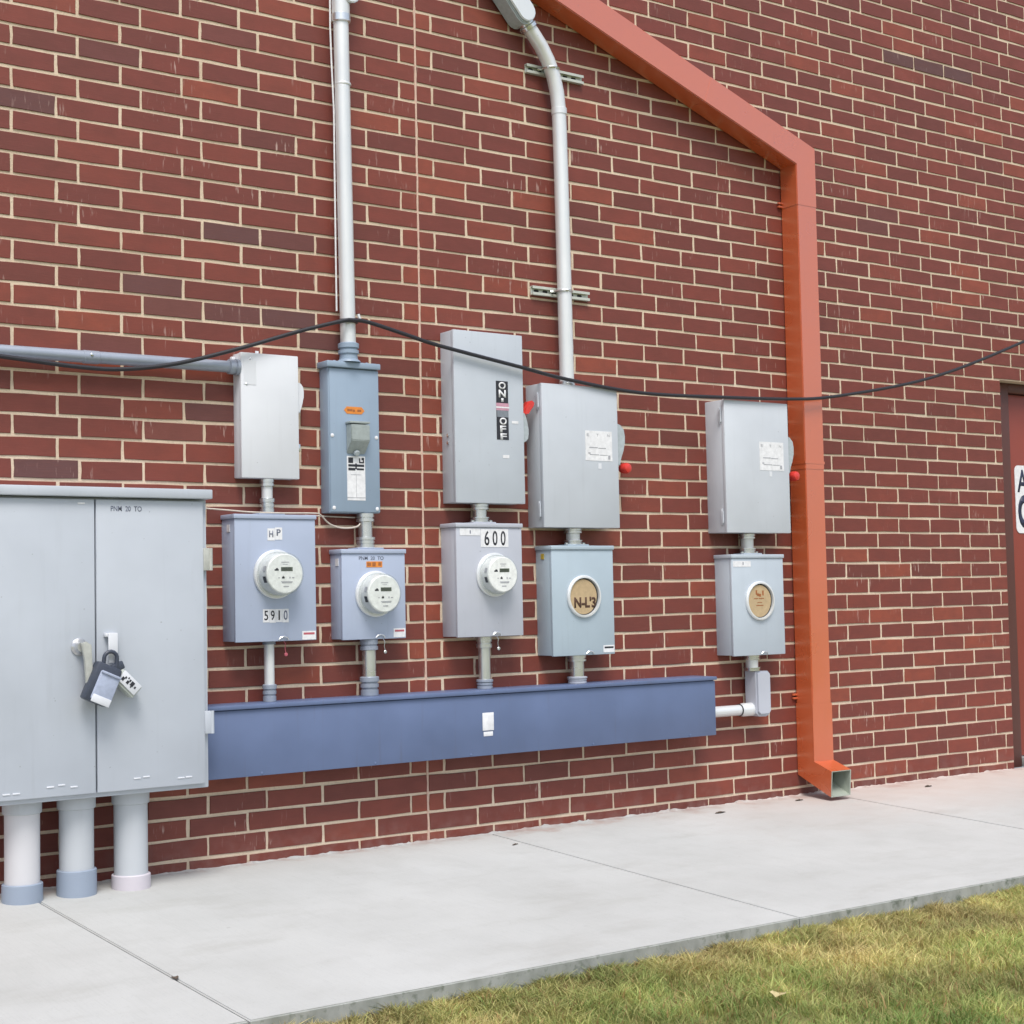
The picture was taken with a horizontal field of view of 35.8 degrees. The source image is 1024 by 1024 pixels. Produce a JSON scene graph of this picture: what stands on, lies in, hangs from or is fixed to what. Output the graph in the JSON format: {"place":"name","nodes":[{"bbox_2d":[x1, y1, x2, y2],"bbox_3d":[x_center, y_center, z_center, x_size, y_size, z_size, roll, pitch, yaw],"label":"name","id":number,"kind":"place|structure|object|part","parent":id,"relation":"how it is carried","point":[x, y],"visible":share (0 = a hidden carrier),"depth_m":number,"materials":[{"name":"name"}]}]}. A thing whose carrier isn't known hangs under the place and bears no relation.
{"place":"outdoors","nodes":[
{"label":"outdoors","id":0,"kind":"place"},
{"bbox_2d":[0,767,1023,1023],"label":"sidewalk","id":1,"kind":"structure","parent":0,"point":[324,937],"depth_m":5.59,"materials":[{"name":"concrete"}]},
{"bbox_2d":[1,802,42,905],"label":"riser pipe","id":2,"kind":"object","parent":1,"relation":"on","point":[22,884],"visible":0.69,"depth_m":5.57,"materials":[{"name":"plastic"}]},
{"bbox_2d":[56,797,96,897],"bbox_3d":[-1.577,1.236,5.738,0.143,0.414,0.143,1,-4,-35],"label":"riser pipe","id":3,"kind":"object","parent":1,"relation":"on","point":[76,874],"visible":0.7,"depth_m":5.69,"materials":[{"name":"grey plastic"}]},
{"bbox_2d":[111,792,150,890],"bbox_3d":[-1.409,1.240,5.857,0.143,0.414,0.143,1,-4,-35],"label":"riser pipe","id":4,"kind":"object","parent":1,"relation":"on","point":[131,871],"visible":0.71,"depth_m":5.80,"materials":[{"name":"grey plastic"}]},
{"bbox_2d":[0,0,1023,894],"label":"brick wall","id":5,"kind":"structure","parent":1,"relation":"on","point":[166,176],"depth_m":7.26,"materials":[{"name":"brick"}]},
{"bbox_2d":[0,484,213,805],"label":"service cabinet","id":6,"kind":"object","parent":5,"relation":"attached to","point":[89,576],"visible":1,"depth_m":5.70,"materials":[{"name":"grey metal"}]},
{"bbox_3d":[-1.669,0.476,5.571,0.414,1.051,0.024,1,-4,-35],"label":"door","id":7,"kind":"part","parent":6,"relation":"part of","materials":[{"name":"grey paint"}]},
{"bbox_2d":[80,649,124,707],"bbox_3d":[-1.448,0.592,5.635,0.162,0.204,0.072,1,-4,-35],"label":"key lock box","id":8,"kind":"object","parent":6,"relation":"attached to","point":[101,685],"visible":1,"depth_m":5.61,"materials":[{"name":"grey plastic"}]},
{"bbox_2d":[117,669,141,697],"bbox_3d":[-1.394,0.609,5.694,0.120,0.119,0.054,1,-4,-35],"label":"padlock","id":9,"kind":"object","parent":8,"relation":"hanging from","point":[129,686],"visible":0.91,"depth_m":5.68,"materials":[{"name":"white paint"}]},
{"bbox_3d":[-1.310,0.483,5.823,0.452,1.051,0.030,1,-4,-35],"label":"door","id":10,"kind":"part","parent":6,"relation":"part of","materials":[{"name":"grey paint"}]},
{"bbox_2d":[0,344,241,374],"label":"feed pipe","id":11,"kind":"object","parent":5,"relation":"attached to","point":[231,366],"visible":1,"depth_m":6.01,"materials":[{"name":"metal"}]},
{"bbox_2d":[230,351,303,479],"bbox_3d":[-0.987,-0.394,6.403,0.307,0.523,0.083,1,-4,-35],"label":"switch box","id":12,"kind":"object","parent":5,"relation":"attached to","point":[268,396],"visible":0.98,"depth_m":6.36,"materials":[{"name":"white paint"}]},
{"bbox_2d":[239,352,298,479],"bbox_3d":[-0.976,-0.385,6.374,0.256,0.502,0.024,1,-4,-35],"label":"door","id":13,"kind":"structure","parent":12,"relation":"in","point":[268,383],"depth_m":6.36,"materials":[{"name":"white paint"}]},
{"bbox_2d":[220,513,315,642],"bbox_3d":[-0.970,0.261,6.339,0.365,0.511,0.132,1,-4,-35],"label":"meter socket","id":14,"kind":"object","parent":5,"relation":"attached to","point":[252,612],"visible":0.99,"depth_m":6.27,"materials":[{"name":"purple paint"}]},
{"bbox_2d":[259,479,274,511],"bbox_3d":[-0.985,-0.063,6.372,0.063,0.139,0.062,1,-4,-35],"label":"conduit nipple","id":15,"kind":"object","parent":14,"relation":"on","point":[267,501],"visible":0.97,"depth_m":6.35,"materials":[{"name":"metal"}]},
{"bbox_2d":[253,549,302,598],"bbox_3d":[-0.914,0.244,6.258,0.196,0.196,0.088,1,-4,-35],"label":"electric meter","id":16,"kind":"object","parent":14,"relation":"attached to","point":[277,574],"visible":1,"depth_m":6.23,"materials":[{"name":"white plastic"}]},
{"bbox_2d":[206,508,360,528],"bbox_3d":[-0.921,0.023,6.359,0.759,0.081,0.077,1,-4,-35],"label":"string","id":17,"kind":"object","parent":14,"relation":"on","point":[286,513],"visible":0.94,"depth_m":6.34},
{"bbox_2d":[316,515,354,517],"bbox_3d":[-0.754,0.018,6.567,0.230,0.012,0.009,1,-4,-33],"label":"string","id":18,"kind":"object","parent":5,"relation":"attached to","point":[335,516],"visible":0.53,"depth_m":6.59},
{"bbox_2d":[317,360,379,513],"bbox_3d":[-0.668,-0.313,6.598,0.255,0.636,0.126,1,-4,-35],"label":"breaker enclosure","id":19,"kind":"object","parent":5,"relation":"attached to","point":[349,440],"visible":0.99,"depth_m":6.57,"materials":[{"name":"blue paint"}]},
{"bbox_2d":[331,0,360,362],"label":"riser conduit","id":20,"kind":"object","parent":19,"relation":"attached to","point":[348,347],"visible":0.97,"depth_m":6.62,"materials":[{"name":"grey metal"}]},
{"bbox_2d":[329,0,336,310],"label":"ground wire","id":21,"kind":"object","parent":20,"relation":"attached to","point":[333,151],"visible":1,"depth_m":6.64,"materials":[{"name":"white metal"}]},
{"bbox_2d":[329,547,405,639],"bbox_3d":[-0.598,0.340,6.610,0.312,0.380,0.112,1,-4,-35],"label":"meter socket","id":22,"kind":"object","parent":5,"relation":"attached to","point":[350,568],"visible":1,"depth_m":6.55,"materials":[{"name":"purple paint"}]},
{"bbox_2d":[356,513,374,547],"bbox_3d":[-0.612,0.079,6.622,0.081,0.143,0.080,1,-4,-35],"label":"conduit nipple","id":23,"kind":"object","parent":22,"relation":"attached to","point":[365,539],"visible":0.99,"depth_m":6.59,"materials":[{"name":"metal"}]},
{"bbox_2d":[355,571,399,616],"bbox_3d":[-0.546,0.338,6.542,0.192,0.192,0.080,1,-4,-35],"label":"electric meter","id":24,"kind":"object","parent":22,"relation":"attached to","point":[377,593],"visible":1,"depth_m":6.51,"materials":[{"name":"white plastic"}]},
{"bbox_2d":[208,675,716,779],"bbox_3d":[-0.153,0.908,6.850,2.658,0.278,0.171,1,-4,-35],"label":"wire trough","id":25,"kind":"object","parent":5,"relation":"attached to","point":[255,738],"visible":0.79,"depth_m":6.68,"materials":[{"name":"blue paint"}]},
{"bbox_2d":[262,641,276,701],"bbox_3d":[-0.968,0.636,6.317,0.057,0.238,0.056,1,-4,-35],"label":"conduit nipple","id":26,"kind":"object","parent":25,"relation":"on","point":[269,686],"visible":0.98,"depth_m":6.30,"materials":[{"name":"metal"}]},
{"bbox_2d":[360,639,378,695],"bbox_3d":[-0.593,0.646,6.588,0.081,0.232,0.080,1,-4,-35],"label":"conduit nipple","id":27,"kind":"object","parent":25,"relation":"on","point":[369,680],"visible":1,"depth_m":6.56,"materials":[{"name":"metal"}]},
{"bbox_2d":[476,636,492,688],"bbox_3d":[-0.120,0.657,6.917,0.074,0.226,0.073,1,-4,-35],"label":"conduit nipple","id":28,"kind":"object","parent":25,"relation":"on","point":[484,646],"visible":0.99,"depth_m":6.89,"materials":[{"name":"metal"}]},
{"bbox_2d":[567,655,586,683],"bbox_3d":[0.296,0.715,7.208,0.092,0.126,0.091,1,-4,-35],"label":"conduit nipple","id":29,"kind":"object","parent":25,"relation":"on","point":[576,676],"visible":0.99,"depth_m":7.18,"materials":[{"name":"grey metal"}]},
{"bbox_2d":[715,670,770,716],"bbox_3d":[1.088,0.897,7.759,0.416,0.224,0.094,1,-4,-35],"label":"elbow fitting","id":30,"kind":"object","parent":25,"relation":"attached to","point":[757,693],"visible":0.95,"depth_m":7.80,"materials":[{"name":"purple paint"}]},
{"bbox_2d":[743,655,760,670],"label":"conduit nipple","id":31,"kind":"object","parent":30,"relation":"on","point":[752,663],"visible":0.97,"depth_m":7.81,"materials":[{"name":"metal"}]},
{"bbox_2d":[440,520,522,637],"bbox_3d":[-0.128,0.289,6.933,0.355,0.509,0.136,1,-4,-35],"label":"meter socket","id":32,"kind":"object","parent":5,"relation":"attached to","point":[470,608],"visible":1,"depth_m":6.86,"materials":[{"name":"purple paint"}]},
{"bbox_2d":[470,504,489,521],"bbox_3d":[-0.142,0.005,6.953,0.087,0.080,0.085,1,-4,-35],"label":"conduit nipple","id":33,"kind":"object","parent":32,"relation":"on","point":[479,512],"visible":0.97,"depth_m":6.92,"materials":[{"name":"metal"}]},
{"bbox_2d":[476,553,516,596],"bbox_3d":[-0.058,0.272,6.870,0.192,0.192,0.071,1,-4,-35],"label":"electric meter","id":34,"kind":"object","parent":32,"relation":"attached to","point":[496,574],"visible":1,"depth_m":6.84,"materials":[{"name":"white plastic"}]},
{"bbox_2d":[440,329,533,504],"bbox_3d":[-0.101,-0.410,7.013,0.443,0.753,0.115,1,-4,-35],"label":"switch box","id":35,"kind":"object","parent":5,"relation":"attached to","point":[485,428],"visible":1,"depth_m":6.93,"materials":[{"name":"grey paint"}]},
{"bbox_2d":[451,329,524,503],"bbox_3d":[-0.103,-0.413,6.956,0.368,0.753,0.024,1,-4,-35],"label":"door","id":36,"kind":"structure","parent":35,"relation":"in","point":[488,422],"depth_m":6.94,"materials":[{"name":"grey paint"}]},
{"bbox_2d":[0,314,1023,400],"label":"black cable","id":37,"kind":"object","parent":5,"relation":"attached to","point":[186,361],"visible":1,"depth_m":6.84,"materials":[{"name":"black rubber"}]},
{"bbox_2d":[524,63,583,84],"bbox_3d":[0.221,-2.044,7.360,0.330,0.041,0.104,1,-4,-35],"label":"strut channel","id":38,"kind":"object","parent":5,"relation":"attached to","point":[537,70],"visible":0.76,"depth_m":7.36,"materials":[{"name":"metal"}]},
{"bbox_2d":[493,0,574,384],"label":"riser conduit","id":39,"kind":"object","parent":38,"relation":"attached to","point":[518,14],"visible":0.91,"depth_m":7.27,"materials":[{"name":"metal"}]},
{"bbox_2d":[530,285,589,301],"bbox_3d":[0.247,-1.014,7.307,0.330,0.041,0.104,1,-4,-35],"label":"strut channel","id":40,"kind":"object","parent":5,"relation":"attached to","point":[552,292],"visible":0.77,"depth_m":7.29,"materials":[{"name":"metal"}]},
{"bbox_2d":[535,542,614,656],"bbox_3d":[0.292,0.395,7.223,0.362,0.513,0.136,1,-4,-35],"label":"meter socket","id":41,"kind":"object","parent":5,"relation":"attached to","point":[565,628],"visible":1,"depth_m":7.15,"materials":[{"name":"grey paint"}]},
{"bbox_2d":[563,528,582,543],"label":"conduit nipple","id":42,"kind":"object","parent":41,"relation":"on","point":[572,535],"visible":0.99,"depth_m":7.21,"materials":[{"name":"metal"}]},
{"bbox_2d":[570,579,596,613],"bbox_3d":[0.323,0.384,7.173,0.153,0.157,0.004,1,-4,-35],"label":"cardboard disc","id":43,"kind":"object","parent":41,"relation":"in","point":[583,596],"visible":1,"depth_m":7.17,"materials":[{"name":"brown cardboard"}]},
{"bbox_2d":[526,383,631,528],"bbox_3d":[0.315,-0.248,7.287,0.537,0.649,0.131,1,-4,-35],"label":"switch box","id":44,"kind":"object","parent":5,"relation":"attached to","point":[575,442],"visible":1,"depth_m":7.19,"materials":[{"name":"grey paint"}]},
{"bbox_2d":[539,383,619,527],"bbox_3d":[0.310,-0.252,7.217,0.435,0.649,0.023,1,-4,-35],"label":"door","id":45,"kind":"structure","parent":44,"relation":"in","point":[579,432],"depth_m":7.20,"materials":[{"name":"grey paint"}]},
{"bbox_2d":[530,0,850,797],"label":"downspout","id":46,"kind":"object","parent":5,"relation":"attached to","point":[670,72],"visible":0.98,"depth_m":8.05,"materials":[{"name":"orange paint"}]},
{"bbox_2d":[714,551,784,655],"bbox_3d":[1.183,0.451,7.850,0.359,0.513,0.138,1,-4,-35],"label":"meter socket","id":47,"kind":"object","parent":5,"relation":"attached to","point":[742,629],"visible":1,"depth_m":7.78,"materials":[{"name":"grey paint"}]},
{"bbox_2d":[738,533,755,552],"bbox_3d":[1.169,0.157,7.872,0.088,0.097,0.087,1,-4,-35],"label":"conduit nipple","id":48,"kind":"object","parent":47,"relation":"on","point":[747,543],"visible":1,"depth_m":7.84,"materials":[{"name":"metal"}]},
{"bbox_2d":[749,585,770,616],"bbox_3d":[1.219,0.438,7.803,0.153,0.157,0.004,1,-4,-35],"label":"cardboard disc","id":49,"kind":"object","parent":47,"relation":"in","point":[759,600],"visible":1,"depth_m":7.80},
{"bbox_2d":[705,399,799,533],"bbox_3d":[1.210,-0.217,7.912,0.535,0.651,0.144,1,-4,-35],"label":"switch box","id":50,"kind":"object","parent":5,"relation":"attached to","point":[749,452],"visible":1,"depth_m":7.80,"materials":[{"name":"grey paint"}]},
{"bbox_2d":[721,399,790,532],"bbox_3d":[1.210,-0.221,7.838,0.433,0.651,0.023,1,-4,-35],"label":"door","id":51,"kind":"structure","parent":50,"relation":"in","point":[754,434],"depth_m":7.82,"materials":[{"name":"grey paint"}]},
{"bbox_2d":[1000,383,1023,767],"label":"door","id":52,"kind":"structure","parent":5,"relation":"attached to","point":[1012,414],"depth_m":9.30,"materials":[{"name":"brown paint"}]},
{"bbox_2d":[1014,465,1023,532],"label":"door sign","id":53,"kind":"object","parent":52,"relation":"attached to","point":[1019,484],"visible":1,"depth_m":9.38,"materials":[{"name":"white plastic"}]},
{"bbox_2d":[284,883,1023,1023],"bbox_3d":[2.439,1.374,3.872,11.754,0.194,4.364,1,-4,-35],"label":"grass","id":54,"kind":"structure","parent":0,"point":[609,985],"depth_m":4.79,"materials":[{"name":"green plant"}]},
{"bbox_2d":[770,990,785,996],"bbox_3d":[0.773,1.399,4.600,0.042,0.010,0.042,0,-3,-20],"label":"dry leaf","id":55,"kind":"object","parent":54,"relation":"on","point":[775,993],"visible":1,"depth_m":4.60,"materials":[{"name":"beige plant"}]}
]}

